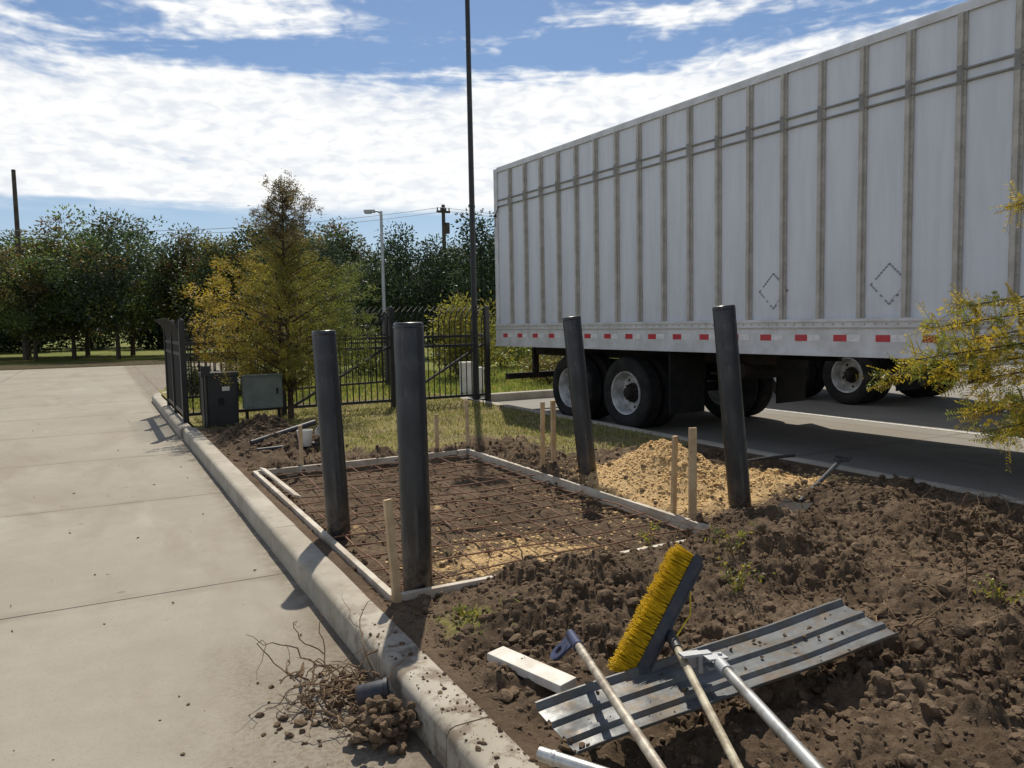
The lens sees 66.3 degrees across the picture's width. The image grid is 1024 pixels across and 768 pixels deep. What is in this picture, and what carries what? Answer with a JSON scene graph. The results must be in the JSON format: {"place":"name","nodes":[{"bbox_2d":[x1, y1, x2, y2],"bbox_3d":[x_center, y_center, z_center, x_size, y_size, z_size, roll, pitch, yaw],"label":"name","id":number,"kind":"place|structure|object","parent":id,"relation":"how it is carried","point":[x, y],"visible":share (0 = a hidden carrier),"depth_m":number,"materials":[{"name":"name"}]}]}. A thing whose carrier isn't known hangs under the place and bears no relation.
{"place":"outdoors","nodes":[
{"label":"outdoors","id":0,"kind":"place"},
{"bbox_2d":[0,362,443,767],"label":"concrete driveway","id":1,"kind":"structure","parent":0,"point":[82,685],"depth_m":4.23,"materials":[{"name":"beige concrete"}]},
{"bbox_2d":[11,421,301,636],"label":"leaf litter","id":2,"kind":"object","parent":1,"relation":"on","point":[138,537],"visible":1,"depth_m":4.83,"materials":[{"name":"brown plant"}]},
{"bbox_2d":[6,449,542,767],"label":"soil crumbs","id":3,"kind":"object","parent":1,"relation":"on","point":[479,748],"visible":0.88,"depth_m":2.80,"materials":[{"name":"brown soil"}]},
{"bbox_2d":[246,593,431,754],"bbox_3d":[-0.687,1.113,3.179,0.977,0.346,0.735,1,5,25],"label":"root ball debris","id":4,"kind":"object","parent":1,"relation":"on","point":[383,717],"visible":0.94,"depth_m":2.98,"materials":[{"name":"brown plant"}]},
{"bbox_2d":[0,326,551,427],"bbox_3d":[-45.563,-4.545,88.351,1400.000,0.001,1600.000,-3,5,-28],"label":"ground","id":5,"kind":"structure","parent":0,"point":[64,355],"depth_m":46.21,"materials":[{"name":"green plant"}]},
{"bbox_2d":[11,169,28,359],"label":"utility pole","id":6,"kind":"object","parent":5,"relation":"on","point":[25,349],"visible":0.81,"depth_m":41.36,"materials":[{"name":"brown wood"}]},
{"bbox_2d":[0,207,492,276],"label":"power lines","id":7,"kind":"object","parent":6,"relation":"attached to","point":[254,226],"visible":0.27,"depth_m":43.06,"materials":[{"name":"black metal"}]},
{"bbox_2d":[0,357,259,369],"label":"curb","id":8,"kind":"object","parent":5,"relation":"on","point":[62,365],"depth_m":34.18,"materials":[{"name":"grey concrete"}]},
{"bbox_2d":[154,318,181,414],"bbox_3d":[-5.583,-0.228,12.774,0.234,1.663,2.890,-3,5,-28],"label":"iron fence","id":9,"kind":"object","parent":5,"relation":"on","point":[172,362],"visible":0.94,"depth_m":12.73,"materials":[{"name":"black metal"}]},
{"bbox_2d":[0,204,387,360],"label":"trees","id":10,"kind":"object","parent":5,"relation":"on","point":[89,288],"visible":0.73,"depth_m":40.27,"materials":[{"name":"green plant"}]},
{"bbox_2d":[0,241,495,352],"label":"distant trees","id":11,"kind":"object","parent":5,"relation":"on","point":[149,339],"visible":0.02,"depth_m":59.61,"materials":[{"name":"green plant"}]},
{"bbox_2d":[152,382,538,767],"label":"curb","id":12,"kind":"structure","parent":5,"relation":"on","point":[323,581],"depth_m":3.52,"materials":[{"name":"concrete"}]},
{"bbox_2d":[536,746,607,767],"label":"aluminium pole","id":13,"kind":"object","parent":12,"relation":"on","point":[554,758],"visible":1,"depth_m":2.18,"materials":[{"name":"silver metal"}]},
{"bbox_2d":[238,205,495,356],"bbox_3d":[6.779,-4.820,35.558,38.531,6.994,8.316,-1,5,-4],"label":"live oak row","id":14,"kind":"object","parent":5,"relation":"on","point":[450,279],"visible":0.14,"depth_m":33.93,"materials":[{"name":"green plant"}]},
{"bbox_2d":[364,210,385,314],"bbox_3d":[-5.680,-4.106,32.769,0.799,6.260,0.220,-1,5,0],"label":"street lamp","id":15,"kind":"object","parent":5,"relation":"on","point":[382,261],"visible":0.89,"depth_m":32.62,"materials":[{"name":"grey metal"}]},
{"bbox_2d":[277,306,490,415],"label":"iron gate","id":16,"kind":"structure","parent":5,"relation":"on","point":[390,354],"depth_m":13.22,"materials":[{"name":"black metal"}]},
{"bbox_2d":[436,205,449,296],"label":"utility pole","id":17,"kind":"object","parent":5,"relation":"on","point":[445,227],"visible":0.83,"depth_m":44.37,"materials":[{"name":"brown wood"}]},
{"bbox_2d":[855,181,1023,472],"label":"bald cypress tree","id":18,"kind":"object","parent":5,"relation":"on","point":[964,354],"visible":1,"depth_m":3.77,"materials":[{"name":"green plant"}]},
{"bbox_2d":[162,355,618,409],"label":"grass verge","id":19,"kind":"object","parent":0,"point":[426,365],"depth_m":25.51,"materials":[{"name":"green plant"}]},
{"bbox_2d":[252,321,380,371],"bbox_3d":[-6.204,-1.221,24.994,4.387,1.899,4.436,-3,5,-28],"label":"shrub","id":20,"kind":"object","parent":19,"relation":"on","point":[337,345],"visible":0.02,"depth_m":24.97,"materials":[{"name":"green plant"}]},
{"bbox_2d":[337,327,384,375],"bbox_3d":[-4.050,-0.794,21.646,2.836,1.538,3.150,-1,5,-4],"label":"shrub","id":21,"kind":"object","parent":19,"relation":"on","point":[362,359],"visible":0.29,"depth_m":21.51,"materials":[{"name":"green plant"}]},
{"bbox_2d":[458,361,472,394],"bbox_3d":[-0.886,-0.097,15.273,0.240,0.670,0.200,-3,5,-28],"label":"utility pedestal","id":22,"kind":"object","parent":19,"relation":"on","point":[469,385],"visible":0.57,"depth_m":15.18,"materials":[{"name":"white plastic"}]},
{"bbox_2d":[424,289,514,379],"bbox_3d":[-1.117,-1.159,19.522,2.099,2.517,2.925,-3,5,-28],"label":"shrub","id":23,"kind":"object","parent":19,"relation":"on","point":[457,326],"visible":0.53,"depth_m":19.21,"materials":[{"name":"green plant"}]},
{"bbox_2d":[465,0,484,399],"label":"light pole","id":24,"kind":"object","parent":19,"relation":"on","point":[471,176],"visible":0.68,"depth_m":13.66,"materials":[{"name":"black metal"}]},
{"bbox_2d":[479,367,483,392],"bbox_3d":[-0.693,-0.057,15.491,0.240,0.550,0.200,-3,5,-28],"label":"utility pedestal","id":25,"kind":"object","parent":19,"relation":"on","point":[480,379],"visible":0.16,"depth_m":15.43,"materials":[{"name":"white plastic"}]},
{"bbox_2d":[445,317,552,368],"bbox_3d":[-0.216,-1.274,24.268,3.831,1.980,3.739,-2,5,-15],"label":"shrub","id":26,"kind":"object","parent":19,"relation":"on","point":[520,352],"visible":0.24,"depth_m":23.65,"materials":[{"name":"green plant"}]},
{"bbox_2d":[511,355,564,383],"bbox_3d":[1.088,-0.368,17.541,2.139,1.072,1.835,-3,5,-28],"label":"shrub","id":27,"kind":"object","parent":19,"relation":"on","point":[547,364],"visible":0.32,"depth_m":17.31,"materials":[{"name":"green plant"}]},
{"bbox_2d":[0,0,968,330],"label":"sky","id":28,"kind":"structure","parent":0,"point":[178,110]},
{"bbox_2d":[158,379,1023,767],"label":"soil ground","id":29,"kind":"structure","parent":0,"point":[980,727],"depth_m":3.98,"materials":[{"name":"brown soil"}]},
{"bbox_2d":[187,362,212,395],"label":"shrub","id":30,"kind":"object","parent":29,"relation":"on","point":[197,381],"visible":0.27,"depth_m":15.88,"materials":[{"name":"green plant"}]},
{"bbox_2d":[198,366,238,428],"bbox_3d":[-4.138,0.210,11.086,0.510,0.960,0.450,-3,5,-28],"label":"gate operator box","id":31,"kind":"object","parent":29,"relation":"on","point":[219,405],"visible":0.88,"depth_m":10.97,"materials":[{"name":"black metal"}]},
{"bbox_2d":[178,317,277,424],"bbox_3d":[-4.206,-0.180,11.839,1.498,1.663,0.110,-4,5,-33],"label":"iron fence","id":32,"kind":"object","parent":29,"relation":"on","point":[183,354],"visible":0.58,"depth_m":11.47,"materials":[{"name":"black metal"}]},
{"bbox_2d":[211,354,278,397],"bbox_3d":[-5.326,-0.193,15.641,1.550,1.059,1.463,-3,5,-28],"label":"shrub","id":33,"kind":"object","parent":29,"relation":"on","point":[239,389],"visible":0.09,"depth_m":15.53,"materials":[{"name":"green plant"}]},
{"bbox_2d":[240,373,282,418],"bbox_3d":[-3.532,0.319,11.119,0.540,0.915,0.230,-3,5,-28],"label":"electrical cabinet","id":34,"kind":"object","parent":29,"relation":"on","point":[259,391],"visible":0.8,"depth_m":11.01,"materials":[{"name":"metal"}]},
{"bbox_2d":[207,413,348,464],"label":"soil clods","id":35,"kind":"object","parent":29,"relation":"on","point":[257,420],"visible":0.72,"depth_m":9.06,"materials":[{"name":"brown soil"}]},
{"bbox_2d":[178,170,382,418],"bbox_3d":[-3.437,-1.264,11.811,2.968,3.800,3.040,-3,5,-28],"label":"bald cypress tree","id":36,"kind":"object","parent":29,"relation":"on","point":[290,354],"visible":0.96,"depth_m":11.42,"materials":[{"name":"green plant"}]},
{"bbox_2d":[176,311,389,398],"bbox_3d":[-4.365,-0.568,15.908,4.994,1.803,0.082,-5,6,-44],"label":"iron fence","id":37,"kind":"object","parent":29,"relation":"on","point":[384,334],"visible":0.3,"depth_m":16.77,"materials":[{"name":"black metal"}]},
{"bbox_2d":[250,420,318,451],"bbox_3d":[-2.572,0.583,8.941,0.784,0.254,0.521,-3,5,-28],"label":"black pipe","id":38,"kind":"object","parent":29,"relation":"on","point":[311,423],"visible":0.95,"depth_m":8.98,"materials":[{"name":"plastic"}]},
{"bbox_2d":[298,425,303,465],"bbox_3d":[-2.065,0.672,7.675,0.040,0.535,0.022,-2,5,-14],"label":"wooden stake","id":39,"kind":"object","parent":29,"relation":"on","point":[300,439],"visible":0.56,"depth_m":7.66,"materials":[{"name":"brown wood"}]},
{"bbox_2d":[296,429,312,446],"bbox_3d":[-2.329,0.607,8.821,0.184,0.180,0.178,-3,5,-28],"label":"plastic bucket","id":40,"kind":"object","parent":29,"relation":"on","point":[307,437],"visible":0.75,"depth_m":8.76,"materials":[{"name":"white plastic"}]},
{"bbox_2d":[315,425,319,437],"bbox_3d":[-2.177,0.542,8.954,0.154,0.148,0.150,-3,-15,-28],"label":"plastic bucket","id":41,"kind":"object","parent":29,"relation":"on","point":[317,432],"visible":0.3,"depth_m":8.94,"materials":[{"name":"white plastic"}]},
{"bbox_2d":[311,330,350,540],"bbox_3d":[-1.207,0.450,5.280,0.166,1.621,0.166,-3,4,0],"label":"steel bollard","id":42,"kind":"object","parent":29,"relation":"on","point":[328,393],"visible":0.92,"depth_m":5.21,"materials":[{"name":"grey metal"}]},
{"bbox_2d":[383,499,401,602],"bbox_3d":[-0.592,0.889,3.909,0.070,0.638,0.052,-5,6,-44],"label":"wooden stake","id":43,"kind":"object","parent":29,"relation":"on","point":[392,550],"visible":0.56,"depth_m":3.89,"materials":[{"name":"brown wood"}]},
{"bbox_2d":[393,322,432,591],"bbox_3d":[-0.516,0.507,4.132,0.166,1.660,0.166,-2,5,0],"label":"steel bollard","id":44,"kind":"object","parent":29,"relation":"on","point":[411,413],"visible":0.94,"depth_m":4.06,"materials":[{"name":"grey metal"}]},
{"bbox_2d":[434,414,438,448],"bbox_3d":[-0.801,0.591,8.361,0.040,0.541,0.022,-3,5,-28],"label":"wooden stake","id":45,"kind":"object","parent":29,"relation":"on","point":[436,424],"visible":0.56,"depth_m":8.34,"materials":[{"name":"brown wood"}]},
{"bbox_2d":[189,393,686,641],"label":"grass","id":46,"kind":"structure","parent":29,"relation":"on","point":[522,422],"depth_m":10.87,"materials":[{"name":"green plant"}]},
{"bbox_2d":[464,400,469,446],"bbox_3d":[-0.486,0.506,8.556,0.051,0.668,0.024,-2,5,-15],"label":"wooden stake","id":47,"kind":"object","parent":29,"relation":"on","point":[467,423],"visible":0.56,"depth_m":8.54,"materials":[{"name":"brown wood"}]},
{"bbox_2d":[451,602,485,624],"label":"weed","id":48,"kind":"object","parent":29,"relation":"on","point":[468,613],"visible":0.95,"depth_m":3.63,"materials":[{"name":"green plant"}]},
{"bbox_2d":[264,454,692,588],"bbox_3d":[-0.549,0.920,6.238,2.121,0.067,3.701,-3,5,-28],"label":"rebar grid","id":49,"kind":"object","parent":29,"relation":"on","point":[432,511],"visible":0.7,"depth_m":5.77,"materials":[{"name":"metal"}]},
{"bbox_2d":[253,448,709,602],"bbox_3d":[-0.540,0.909,6.226,2.270,0.162,3.990,-3,5,-28],"label":"concrete form","id":50,"kind":"object","parent":29,"relation":"on","point":[381,587],"visible":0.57,"depth_m":5.92,"materials":[{"name":"brown wood"}]},
{"bbox_2d":[487,646,576,692],"bbox_3d":[0.071,1.115,3.067,0.091,0.039,0.410,-5,6,-43],"label":"white board","id":51,"kind":"object","parent":29,"relation":"on","point":[547,676],"visible":0.89,"depth_m":3.02,"materials":[{"name":"paint"}]},
{"bbox_2d":[540,402,544,466],"bbox_3d":[0.280,0.549,7.162,0.053,0.772,0.023,-3,5,-21],"label":"wooden stake","id":52,"kind":"object","parent":29,"relation":"on","point":[542,433],"visible":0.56,"depth_m":7.15,"materials":[{"name":"brown wood"}]},
{"bbox_2d":[550,400,555,462],"bbox_3d":[0.371,0.543,7.012,0.071,0.804,0.045,-5,6,-44],"label":"wooden stake","id":53,"kind":"object","parent":29,"relation":"on","point":[553,426],"visible":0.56,"depth_m":6.98,"materials":[{"name":"brown wood"}]},
{"bbox_2d":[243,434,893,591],"bbox_3d":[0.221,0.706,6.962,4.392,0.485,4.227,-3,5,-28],"label":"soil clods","id":54,"kind":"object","parent":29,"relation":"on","point":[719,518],"visible":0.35,"depth_m":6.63,"materials":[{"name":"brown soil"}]},
{"bbox_2d":[562,316,595,475],"bbox_3d":[0.602,0.262,6.782,0.166,1.696,0.166,-6,4,0],"label":"steel bollard","id":55,"kind":"object","parent":29,"relation":"on","point":[578,386],"visible":0.94,"depth_m":6.71,"materials":[{"name":"grey metal"}]},
{"bbox_2d":[373,438,888,583],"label":"sawdust flakes","id":56,"kind":"object","parent":29,"relation":"on","point":[679,478],"visible":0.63,"depth_m":6.05,"materials":[{"name":"beige wood"}]},
{"bbox_2d":[638,520,661,546],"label":"weed","id":57,"kind":"object","parent":29,"relation":"on","point":[644,535],"visible":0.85,"depth_m":4.70,"materials":[{"name":"green plant"}]},
{"bbox_2d":[670,436,677,513],"bbox_3d":[1.144,0.705,5.530,0.050,0.685,0.045,-5,6,-41],"label":"wooden stake","id":58,"kind":"object","parent":29,"relation":"on","point":[674,465],"visible":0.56,"depth_m":5.51,"materials":[{"name":"brown wood"}]},
{"bbox_2d":[606,543,743,767],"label":"push broom","id":59,"kind":"object","parent":29,"relation":"on","point":[649,633],"visible":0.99,"depth_m":2.77,"materials":[{"name":"plastic"}]},
{"bbox_2d":[688,427,696,518],"bbox_3d":[1.250,0.677,5.424,0.064,0.753,0.038,-2,5,-11],"label":"wooden stake","id":60,"kind":"object","parent":29,"relation":"on","point":[692,467],"visible":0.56,"depth_m":5.41,"materials":[{"name":"brown wood"}]},
{"bbox_2d":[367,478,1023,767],"bbox_3d":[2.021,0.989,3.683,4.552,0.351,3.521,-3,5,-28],"label":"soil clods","id":61,"kind":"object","parent":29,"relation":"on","point":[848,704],"visible":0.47,"depth_m":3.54,"materials":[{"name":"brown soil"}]},
{"bbox_2d":[535,598,899,754],"bbox_3d":[0.777,0.987,2.760,1.491,0.104,0.266,-4,5,-29],"label":"corrugated metal sheet","id":62,"kind":"object","parent":29,"relation":"on","point":[568,713],"visible":0.88,"depth_m":2.70,"materials":[{"name":"silver metal"}]},
{"bbox_2d":[550,629,666,767],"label":"pole with clamp head","id":63,"kind":"object","parent":62,"relation":"on","point":[569,641],"visible":1,"depth_m":2.35},
{"bbox_2d":[543,614,864,751],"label":"soil crumbs","id":64,"kind":"object","parent":62,"relation":"on","point":[582,744],"visible":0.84,"depth_m":2.85,"materials":[{"name":"brown soil"}]},
{"bbox_2d":[678,649,824,767],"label":"bull float pole","id":65,"kind":"object","parent":62,"relation":"on","point":[719,663],"visible":1,"depth_m":2.29,"materials":[{"name":"metal"}]},
{"bbox_2d":[712,304,751,507],"bbox_3d":[1.585,0.311,5.604,0.166,1.746,0.166,-6,4,0],"label":"steel bollard","id":66,"kind":"object","parent":29,"relation":"on","point":[731,399],"visible":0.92,"depth_m":5.53,"materials":[{"name":"grey metal"}]},
{"bbox_2d":[705,519,758,554],"bbox_3d":[1.180,0.824,4.136,0.324,0.211,0.115,-1,5,-5],"label":"weed","id":67,"kind":"object","parent":29,"relation":"on","point":[737,542],"visible":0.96,"depth_m":4.13,"materials":[{"name":"green plant"}]},
{"bbox_2d":[717,555,774,593],"bbox_3d":[1.129,0.943,3.817,0.179,0.182,0.305,-8,8,-55],"label":"weed","id":68,"kind":"object","parent":29,"relation":"on","point":[740,582],"visible":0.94,"depth_m":3.80,"materials":[{"name":"green plant"}]},
{"bbox_2d":[485,475,1023,763],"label":"roots","id":69,"kind":"object","parent":29,"relation":"on","point":[892,613],"visible":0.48,"depth_m":4.23,"materials":[{"name":"brown plant"}]},
{"bbox_2d":[748,454,794,461],"bbox_3d":[2.213,0.649,6.825,0.672,0.038,0.028,-3,5,-26],"label":"steel bar","id":70,"kind":"object","parent":29,"relation":"on","point":[771,457],"visible":0.79,"depth_m":6.84,"materials":[{"name":"metal"}]},
{"bbox_2d":[778,455,851,512],"bbox_3d":[2.310,0.737,5.903,0.200,0.172,1.522,2,6,36],"label":"shovel","id":71,"kind":"object","parent":29,"relation":"on","point":[821,479],"visible":0.82,"depth_m":5.80,"materials":[{"name":"grey metal"}]},
{"bbox_2d":[971,574,1023,605],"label":"weed","id":72,"kind":"object","parent":29,"relation":"on","point":[997,593],"visible":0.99,"depth_m":3.57,"materials":[{"name":"green plant"}]},
{"bbox_2d":[496,364,1023,497],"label":"concrete road","id":73,"kind":"structure","parent":0,"point":[960,459],"depth_m":9.94,"materials":[{"name":"grey concrete"}]},
{"bbox_2d":[458,362,1023,504],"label":"curb","id":74,"kind":"structure","parent":73,"relation":"on","point":[519,395],"depth_m":8.47,"materials":[{"name":"concrete"}]},
{"bbox_2d":[493,0,1023,427],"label":"semi trailer","id":75,"kind":"object","parent":73,"relation":"on","point":[836,203],"visible":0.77,"depth_m":8.35,"materials":[{"name":"white paint"}]},
{"bbox_2d":[773,357,989,403],"bbox_3d":[8.695,-1.523,10.214,2.655,4.100,14.822,-4,5,-30],"label":"semi trailer","id":76,"kind":"object","parent":73,"relation":"on","point":[839,381],"visible":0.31,"depth_m":13.37,"materials":[{"name":"black rubber"}]},
{"bbox_2d":[765,408,1023,439],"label":"painted line","id":77,"kind":"object","parent":73,"relation":"on","point":[883,422],"depth_m":10.96,"materials":[{"name":"paint"}]}
]}

